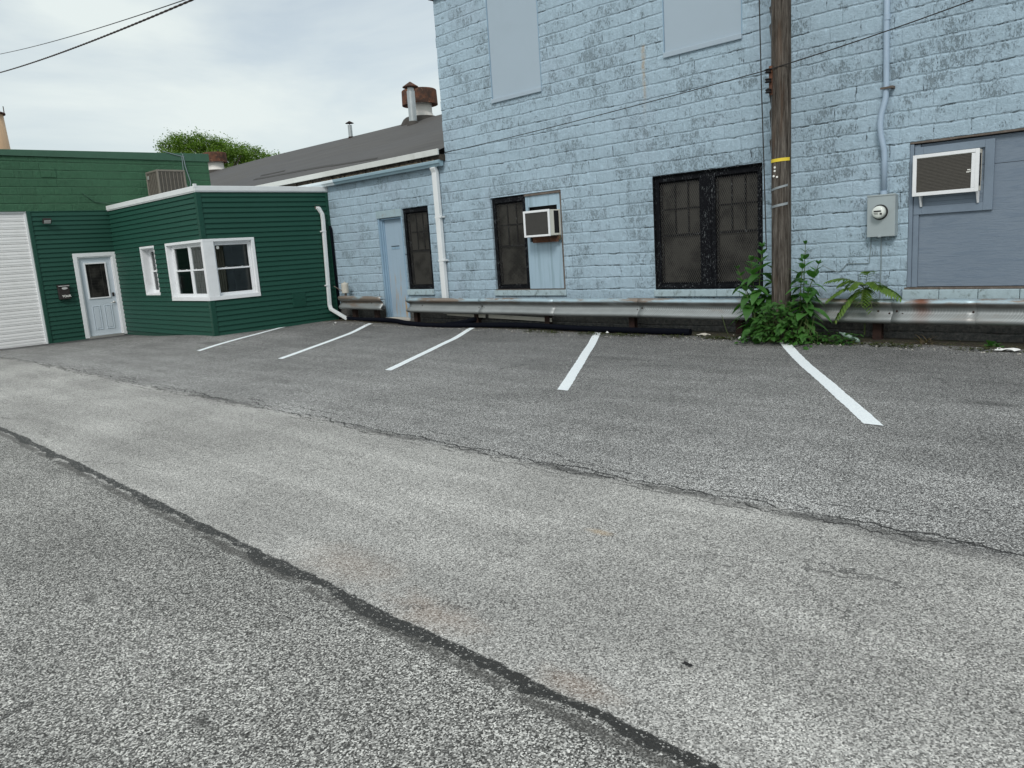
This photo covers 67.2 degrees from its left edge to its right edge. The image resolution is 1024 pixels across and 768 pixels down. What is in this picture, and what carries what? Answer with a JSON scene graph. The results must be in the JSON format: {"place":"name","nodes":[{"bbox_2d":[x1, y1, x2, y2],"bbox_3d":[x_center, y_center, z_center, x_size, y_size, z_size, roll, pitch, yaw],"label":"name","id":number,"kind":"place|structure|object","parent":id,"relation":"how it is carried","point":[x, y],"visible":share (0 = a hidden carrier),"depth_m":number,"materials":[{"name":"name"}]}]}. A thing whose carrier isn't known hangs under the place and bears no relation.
{"place":"outdoors","nodes":[
{"label":"outdoors","id":0,"kind":"place"},
{"bbox_2d":[0,0,452,251],"label":"sky","id":1,"kind":"structure","parent":0,"point":[284,76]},
{"bbox_2d":[0,285,1023,767],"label":"ground","id":2,"kind":"structure","parent":0,"point":[484,549],"depth_m":4.07,"materials":[{"name":"grey asphalt"}]},
{"bbox_2d":[0,107,9,148],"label":"smokestack","id":3,"kind":"object","parent":2,"relation":"on","point":[4,142],"visible":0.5,"depth_m":36.29,"materials":[{"name":"concrete"}]},
{"bbox_2d":[0,149,210,348],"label":"green garage","id":4,"kind":"structure","parent":2,"relation":"on","point":[71,245],"depth_m":19.42,"materials":[{"name":"plastic"}]},
{"bbox_2d":[0,211,47,348],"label":"garage door","id":5,"kind":"structure","parent":4,"relation":"in","point":[22,323],"depth_m":18.81,"materials":[{"name":"white metal"}]},
{"bbox_2d":[42,218,51,223],"bbox_3d":[-11.491,-4.030,19.017,0.170,0.150,0.190,6,14,44],"label":"flood light","id":6,"kind":"object","parent":4,"relation":"attached to","point":[46,220],"visible":1,"depth_m":18.97,"materials":[{"name":"grey metal"}]},
{"bbox_2d":[56,284,70,299],"bbox_3d":[-11.303,-2.320,19.436,0.116,0.365,0.284,6,14,44],"label":"mailbox","id":7,"kind":"object","parent":4,"relation":"attached to","point":[63,291],"visible":1,"depth_m":19.40,"materials":[{"name":"brown metal"}]},
{"bbox_2d":[78,257,123,338],"bbox_3d":[-10.765,-2.243,20.147,0.150,2.092,0.850,6,14,44],"label":"door","id":8,"kind":"structure","parent":4,"relation":"in","point":[96,273],"depth_m":20.15,"materials":[{"name":"white wood"}]},
{"bbox_2d":[163,151,190,186],"bbox_3d":[-9.216,-5.687,21.276,0.053,1.452,0.675,6,14,44],"label":"loose cable","id":9,"kind":"object","parent":4,"relation":"attached to","point":[182,163],"visible":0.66,"depth_m":21.34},
{"bbox_2d":[153,126,279,167],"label":"leafy tree","id":10,"kind":"object","parent":2,"relation":"on","point":[241,154],"visible":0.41,"depth_m":44.22,"materials":[{"name":"green plant"}]},
{"bbox_2d":[106,184,338,335],"bbox_3d":[-7.417,-3.024,19.675,5.300,3.515,3.312,6,14,44],"label":"green annex","id":11,"kind":"object","parent":2,"relation":"on","point":[194,259],"visible":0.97,"depth_m":18.08,"materials":[{"name":"plastic"}]},
{"bbox_2d":[148,249,159,292],"bbox_3d":[-8.721,-2.799,19.036,0.780,1.070,0.070,6,14,44],"label":"window","id":12,"kind":"structure","parent":11,"relation":"in","point":[153,271],"depth_m":19.25,"materials":[{"name":"white plastic"}]},
{"bbox_2d":[145,169,186,195],"bbox_3d":[-9.106,-5.203,20.337,0.740,0.800,0.744,6,14,44],"label":"condenser unit","id":13,"kind":"object","parent":11,"relation":"on","point":[159,181],"visible":0.62,"depth_m":20.07,"materials":[{"name":"beige metal"}]},
{"bbox_2d":[172,245,194,296],"bbox_3d":[-7.538,-2.592,17.728,0.880,1.165,0.070,6,14,44],"label":"window","id":14,"kind":"structure","parent":11,"relation":"in","point":[177,271],"depth_m":17.92,"materials":[{"name":"white glass"}]},
{"bbox_2d":[188,244,206,296],"bbox_3d":[-6.928,-2.527,17.143,0.805,1.165,0.070,6,14,44],"label":"window","id":15,"kind":"structure","parent":11,"relation":"in","point":[193,269],"depth_m":17.34,"materials":[{"name":"white plastic"}]},
{"bbox_2d":[213,241,255,295],"bbox_3d":[-6.248,-2.600,17.296,0.070,1.165,0.889,6,14,44],"label":"window","id":16,"kind":"structure","parent":11,"relation":"in","point":[247,243],"depth_m":17.40,"materials":[{"name":"white plastic"}]},
{"bbox_2d":[316,207,346,319],"bbox_3d":[-4.328,-2.910,18.613,0.711,2.748,0.174,6,14,44],"label":"downspout","id":17,"kind":"object","parent":11,"relation":"attached to","point":[326,265],"visible":0.97,"depth_m":18.77,"materials":[{"name":"white metal"}]},
{"bbox_2d":[197,327,282,350],"bbox_3d":[-5.657,-1.014,16.524,0.138,0.031,4.079,-2,10,9],"label":"parking line","id":18,"kind":"object","parent":2,"relation":"on","point":[236,339],"visible":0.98,"depth_m":15.87,"materials":[{"name":"white paint"}]},
{"bbox_2d":[278,323,371,358],"bbox_3d":[-3.504,-0.894,15.031,0.141,0.066,4.913,-2,10,8],"label":"parking line","id":19,"kind":"object","parent":2,"relation":"on","point":[349,333],"visible":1,"depth_m":14.63,"materials":[{"name":"white paint"}]},
{"bbox_2d":[209,114,457,321],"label":"blue wing","id":20,"kind":"structure","parent":2,"relation":"on","point":[378,184],"depth_m":17.83,"materials":[{"name":"blue brick"}]},
{"bbox_2d":[203,152,226,172],"bbox_3d":[-13.653,-10.088,35.494,1.376,1.140,1.376,6,14,44],"label":"roof ventilator","id":21,"kind":"object","parent":20,"relation":"on","point":[217,161],"visible":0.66,"depth_m":35.16,"materials":[{"name":"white metal"}]},
{"bbox_2d":[345,121,353,138],"bbox_3d":[-5.753,-8.988,27.407,0.300,0.700,0.292,6,14,44],"label":"vent pipe","id":22,"kind":"object","parent":20,"relation":"on","point":[350,133],"visible":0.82,"depth_m":27.35,"materials":[{"name":"white metal"}]},
{"bbox_2d":[384,218,408,316],"bbox_3d":[-2.569,-2.626,17.525,0.745,2.203,0.042,6,14,44],"label":"door","id":23,"kind":"structure","parent":20,"relation":"in","point":[393,231],"depth_m":17.57,"materials":[{"name":"blue metal"}]},
{"bbox_2d":[402,82,417,125],"bbox_3d":[-3.145,-8.741,24.184,0.520,1.420,0.512,6,14,44],"label":"flue pipe","id":24,"kind":"object","parent":20,"relation":"on","point":[410,87],"visible":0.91,"depth_m":24.09,"materials":[{"name":"metal"}]},
{"bbox_2d":[403,206,433,288],"bbox_3d":[-1.999,-2.960,16.817,0.870,1.745,0.090,6,14,44],"label":"window","id":25,"kind":"structure","parent":20,"relation":"in","point":[416,220],"depth_m":16.87,"materials":[{"name":"black paint"}]},
{"bbox_2d":[401,87,437,125],"bbox_3d":[-3.013,-9.054,25.331,1.520,1.230,1.520,6,14,44],"label":"roof ventilator","id":26,"kind":"object","parent":20,"relation":"on","point":[426,101],"visible":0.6,"depth_m":24.94,"materials":[{"name":"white metal"}]},
{"bbox_2d":[430,167,448,313],"bbox_3d":[-1.483,-2.984,16.085,0.200,3.036,0.156,6,14,44],"label":"downspout","id":27,"kind":"object","parent":20,"relation":"attached to","point":[439,217],"visible":0.94,"depth_m":16.03,"materials":[{"name":"white metal"}]},
{"bbox_2d":[329,226,341,318],"bbox_3d":[-4.370,-2.743,19.030,0.095,2.293,0.064,6,14,44],"label":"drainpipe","id":28,"kind":"object","parent":2,"relation":"on","point":[334,265],"visible":0.83,"depth_m":18.97,"materials":[{"name":"black plastic"}]},
{"bbox_2d":[338,296,382,317],"bbox_3d":[-3.483,-1.700,18.107,1.670,0.758,0.249,6,14,44],"label":"guard rail","id":29,"kind":"object","parent":2,"relation":"on","point":[356,303],"visible":0.97,"depth_m":17.97,"materials":[{"name":"silver metal"}]},
{"bbox_2d":[334,282,348,295],"bbox_3d":[-4.196,-2.311,18.711,0.681,0.335,0.179,6,14,44],"label":"wall lamp","id":30,"kind":"object","parent":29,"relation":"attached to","point":[345,288],"visible":1,"depth_m":18.47,"materials":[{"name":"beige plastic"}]},
{"bbox_2d":[385,328,473,369],"bbox_3d":[-1.249,-0.644,12.830,0.137,0.045,4.676,-2,10,12],"label":"parking line","id":31,"kind":"object","parent":2,"relation":"on","point":[428,350],"visible":1,"depth_m":12.40,"materials":[{"name":"white paint"}]},
{"bbox_2d":[346,316,691,335],"bbox_3d":[-0.669,-1.235,15.247,9.708,0.213,0.767,6,14,44],"label":"drain hose","id":32,"kind":"object","parent":2,"relation":"on","point":[468,323],"visible":0.98,"depth_m":14.15,"materials":[{"name":"black plastic"}]},
{"bbox_2d":[557,332,601,390],"bbox_3d":[1.016,-0.420,10.824,0.151,0.046,5.033,-2,10,11],"label":"parking line","id":33,"kind":"object","parent":2,"relation":"on","point":[567,382],"visible":0.98,"depth_m":10.09,"materials":[{"name":"white paint"}]},
{"bbox_2d":[405,298,1023,339],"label":"guard rail","id":34,"kind":"object","parent":2,"relation":"on","point":[1000,311],"visible":0.9,"depth_m":11.62,"materials":[{"name":"silver metal"}]},
{"bbox_2d":[447,314,485,317],"bbox_3d":[-0.947,-1.419,15.768,1.150,0.105,0.020,6,14,44],"label":"board","id":35,"kind":"object","parent":34,"relation":"attached to","point":[479,315],"visible":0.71,"depth_m":15.68,"materials":[{"name":"grey wood"}]},
{"bbox_2d":[488,314,551,321],"bbox_3d":[0.135,-1.264,14.740,1.650,0.115,0.020,6,14,44],"label":"board","id":36,"kind":"object","parent":34,"relation":"attached to","point":[517,317],"visible":1,"depth_m":14.73,"materials":[{"name":"grey wood"}]},
{"bbox_2d":[429,0,1023,342],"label":"blue building","id":37,"kind":"structure","parent":2,"relation":"on","point":[662,198],"depth_m":11.64,"materials":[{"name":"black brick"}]},
{"bbox_2d":[492,195,529,288],"bbox_3d":[0.012,-2.715,14.895,0.875,1.745,0.090,6,14,44],"label":"window","id":38,"kind":"structure","parent":37,"relation":"in","point":[511,247],"depth_m":14.94,"materials":[{"name":"black paint"}]},
{"bbox_2d":[523,209,560,242],"bbox_3d":[0.561,-2.870,14.024,0.684,0.578,0.318,6,14,44],"label":"air conditioner","id":39,"kind":"object","parent":37,"relation":"attached to","point":[542,226],"visible":1,"depth_m":13.90,"materials":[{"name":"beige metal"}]},
{"bbox_2d":[655,172,704,287],"bbox_3d":[2.704,-2.429,12.311,0.880,1.780,0.090,6,14,44],"label":"window","id":40,"kind":"structure","parent":37,"relation":"in","point":[679,205],"depth_m":12.33,"materials":[{"name":"black paint"}]},
{"bbox_2d":[710,164,762,287],"bbox_3d":[3.409,-2.354,11.635,0.840,1.780,0.090,6,14,44],"label":"window","id":41,"kind":"structure","parent":37,"relation":"in","point":[736,192],"depth_m":11.66,"materials":[{"name":"black paint"}]},
{"bbox_2d":[822,237,871,272],"bbox_3d":[4.562,-1.753,10.506,0.642,0.461,0.046,4,13,39],"label":"ground wire","id":42,"kind":"object","parent":37,"relation":"attached to","point":[854,263],"visible":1,"depth_m":10.43,"materials":[{"name":"grey metal"}]},
{"bbox_2d":[867,193,897,236],"bbox_3d":[4.806,-2.189,10.032,0.358,0.547,0.224,6,14,44],"label":"electric meter","id":43,"kind":"object","parent":37,"relation":"attached to","point":[882,215],"visible":1,"depth_m":9.99,"materials":[{"name":"grey metal"}]},
{"bbox_2d":[879,237,881,298],"bbox_3d":[4.902,-1.509,10.243,0.025,0.880,0.015,6,14,44],"label":"ground wire","id":44,"kind":"object","parent":43,"relation":"hanging from","point":[880,266],"visible":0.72,"depth_m":10.23,"materials":[{"name":"grey metal"}]},
{"bbox_2d":[877,0,894,193],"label":"electric conduit","id":45,"kind":"object","parent":37,"relation":"attached to","point":[886,87],"visible":1,"depth_m":9.77,"materials":[{"name":"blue metal"}]},
{"bbox_2d":[912,148,982,206],"bbox_3d":[5.376,-2.538,9.524,0.736,0.634,0.187,6,14,44],"label":"air conditioner","id":46,"kind":"object","parent":37,"relation":"attached to","point":[958,171],"visible":1,"depth_m":9.44,"materials":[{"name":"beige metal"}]},
{"bbox_2d":[729,242,771,342],"bbox_3d":[3.452,-1.230,10.730,0.848,1.485,0.738,-3,10,4],"label":"broadleaf weed","id":47,"kind":"object","parent":2,"relation":"on","point":[754,305],"visible":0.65,"depth_m":10.68,"materials":[{"name":"green plant"}]},
{"bbox_2d":[721,300,817,349],"bbox_3d":[3.449,-0.819,10.451,1.361,0.644,0.684,4,13,37],"label":"ground vine","id":48,"kind":"object","parent":2,"relation":"on","point":[759,326],"visible":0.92,"depth_m":10.32,"materials":[{"name":"green plant"}]},
{"bbox_2d":[523,329,1023,352],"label":"moss","id":49,"kind":"object","parent":2,"relation":"on","point":[853,341],"visible":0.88,"depth_m":10.79,"materials":[{"name":"green plant"}]},
{"bbox_2d":[765,0,790,340],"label":"utility pole","id":50,"kind":"object","parent":2,"relation":"on","point":[778,80],"visible":0.93,"depth_m":10.15,"materials":[{"name":"wood"}]},
{"bbox_2d":[1,0,184,53],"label":"overhead cable","id":51,"kind":"object","parent":50,"relation":"attached to","point":[103,26],"visible":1,"depth_m":30.78,"materials":[{"name":"black rubber"}]},
{"bbox_2d":[0,0,193,72],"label":"overhead cable","id":52,"kind":"object","parent":50,"relation":"attached to","point":[157,14],"visible":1,"depth_m":30.25,"materials":[{"name":"black rubber"}]},
{"bbox_2d":[444,70,764,152],"bbox_3d":[0.961,-4.390,12.847,0.012,0.104,7.335,-12,13,-38],"label":"service wire","id":53,"kind":"object","parent":50,"relation":"attached to","point":[616,110],"visible":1,"depth_m":11.92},
{"bbox_2d":[759,0,766,249],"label":"pole wire","id":54,"kind":"object","parent":50,"relation":"attached to","point":[762,125],"visible":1,"depth_m":10.26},
{"bbox_2d":[771,0,972,68],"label":"service wire","id":55,"kind":"object","parent":50,"relation":"attached to","point":[873,35],"visible":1,"depth_m":9.41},
{"bbox_2d":[775,240,831,342],"bbox_3d":[3.843,-1.186,10.364,0.710,1.468,0.830,-3,10,6],"label":"broadleaf weed","id":56,"kind":"object","parent":2,"relation":"on","point":[808,307],"visible":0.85,"depth_m":10.29,"materials":[{"name":"green plant"}]},
{"bbox_2d":[780,341,883,425],"bbox_3d":[3.313,-0.158,8.452,0.147,0.045,4.976,-2,10,11],"label":"parking line","id":57,"kind":"object","parent":2,"relation":"on","point":[859,412],"visible":0.96,"depth_m":7.48,"materials":[{"name":"white paint"}]},
{"bbox_2d":[807,330,863,345],"bbox_3d":[4.232,-0.586,10.205,0.760,0.207,0.538,6,14,44],"label":"weed","id":58,"kind":"object","parent":2,"relation":"on","point":[825,339],"visible":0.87,"depth_m":10.10,"materials":[{"name":"green plant"}]},
{"bbox_2d":[839,332,859,342],"bbox_3d":[4.445,-0.613,10.155,0.067,0.135,0.298,-11,12,-34],"label":"plastic bottle","id":59,"kind":"object","parent":2,"relation":"on","point":[850,336],"visible":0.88,"depth_m":10.12,"materials":[{"name":"plastic"}]},
{"bbox_2d":[823,271,901,334],"bbox_3d":[4.598,-1.051,10.136,0.998,0.862,0.442,6,14,44],"label":"fern leaved sapling","id":60,"kind":"object","parent":2,"relation":"on","point":[866,291],"visible":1,"depth_m":10.04,"materials":[{"name":"green plant"}]},
{"bbox_2d":[907,334,936,344],"bbox_3d":[5.141,-0.491,9.695,0.549,0.239,0.316,6,14,44],"label":"grass tuft","id":61,"kind":"object","parent":2,"relation":"on","point":[924,341],"visible":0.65,"depth_m":9.69,"materials":[{"name":"green plant"}]},
{"bbox_2d":[984,340,1004,346],"bbox_3d":[5.728,-0.451,9.178,0.261,0.159,0.213,6,14,44],"label":"weed","id":62,"kind":"object","parent":2,"relation":"on","point":[991,343],"visible":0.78,"depth_m":9.16,"materials":[{"name":"green plant"}]},
{"bbox_2d":[995,348,1019,350],"bbox_3d":[5.645,-0.398,8.767,0.250,0.031,0.118,6,14,44],"label":"paper scrap","id":63,"kind":"object","parent":2,"relation":"on","point":[1013,349],"visible":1,"depth_m":8.74,"materials":[{"name":"white paper"}]},
{"bbox_2d":[322,319,1023,351],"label":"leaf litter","id":64,"kind":"object","parent":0,"point":[708,335],"visible":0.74,"depth_m":11.47,"materials":[{"name":"brown plant"}]},
{"bbox_2d":[327,321,1020,354],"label":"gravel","id":65,"kind":"structure","parent":0,"point":[673,337],"depth_m":11.60,"materials":[{"name":"grey gravel"}]}
]}

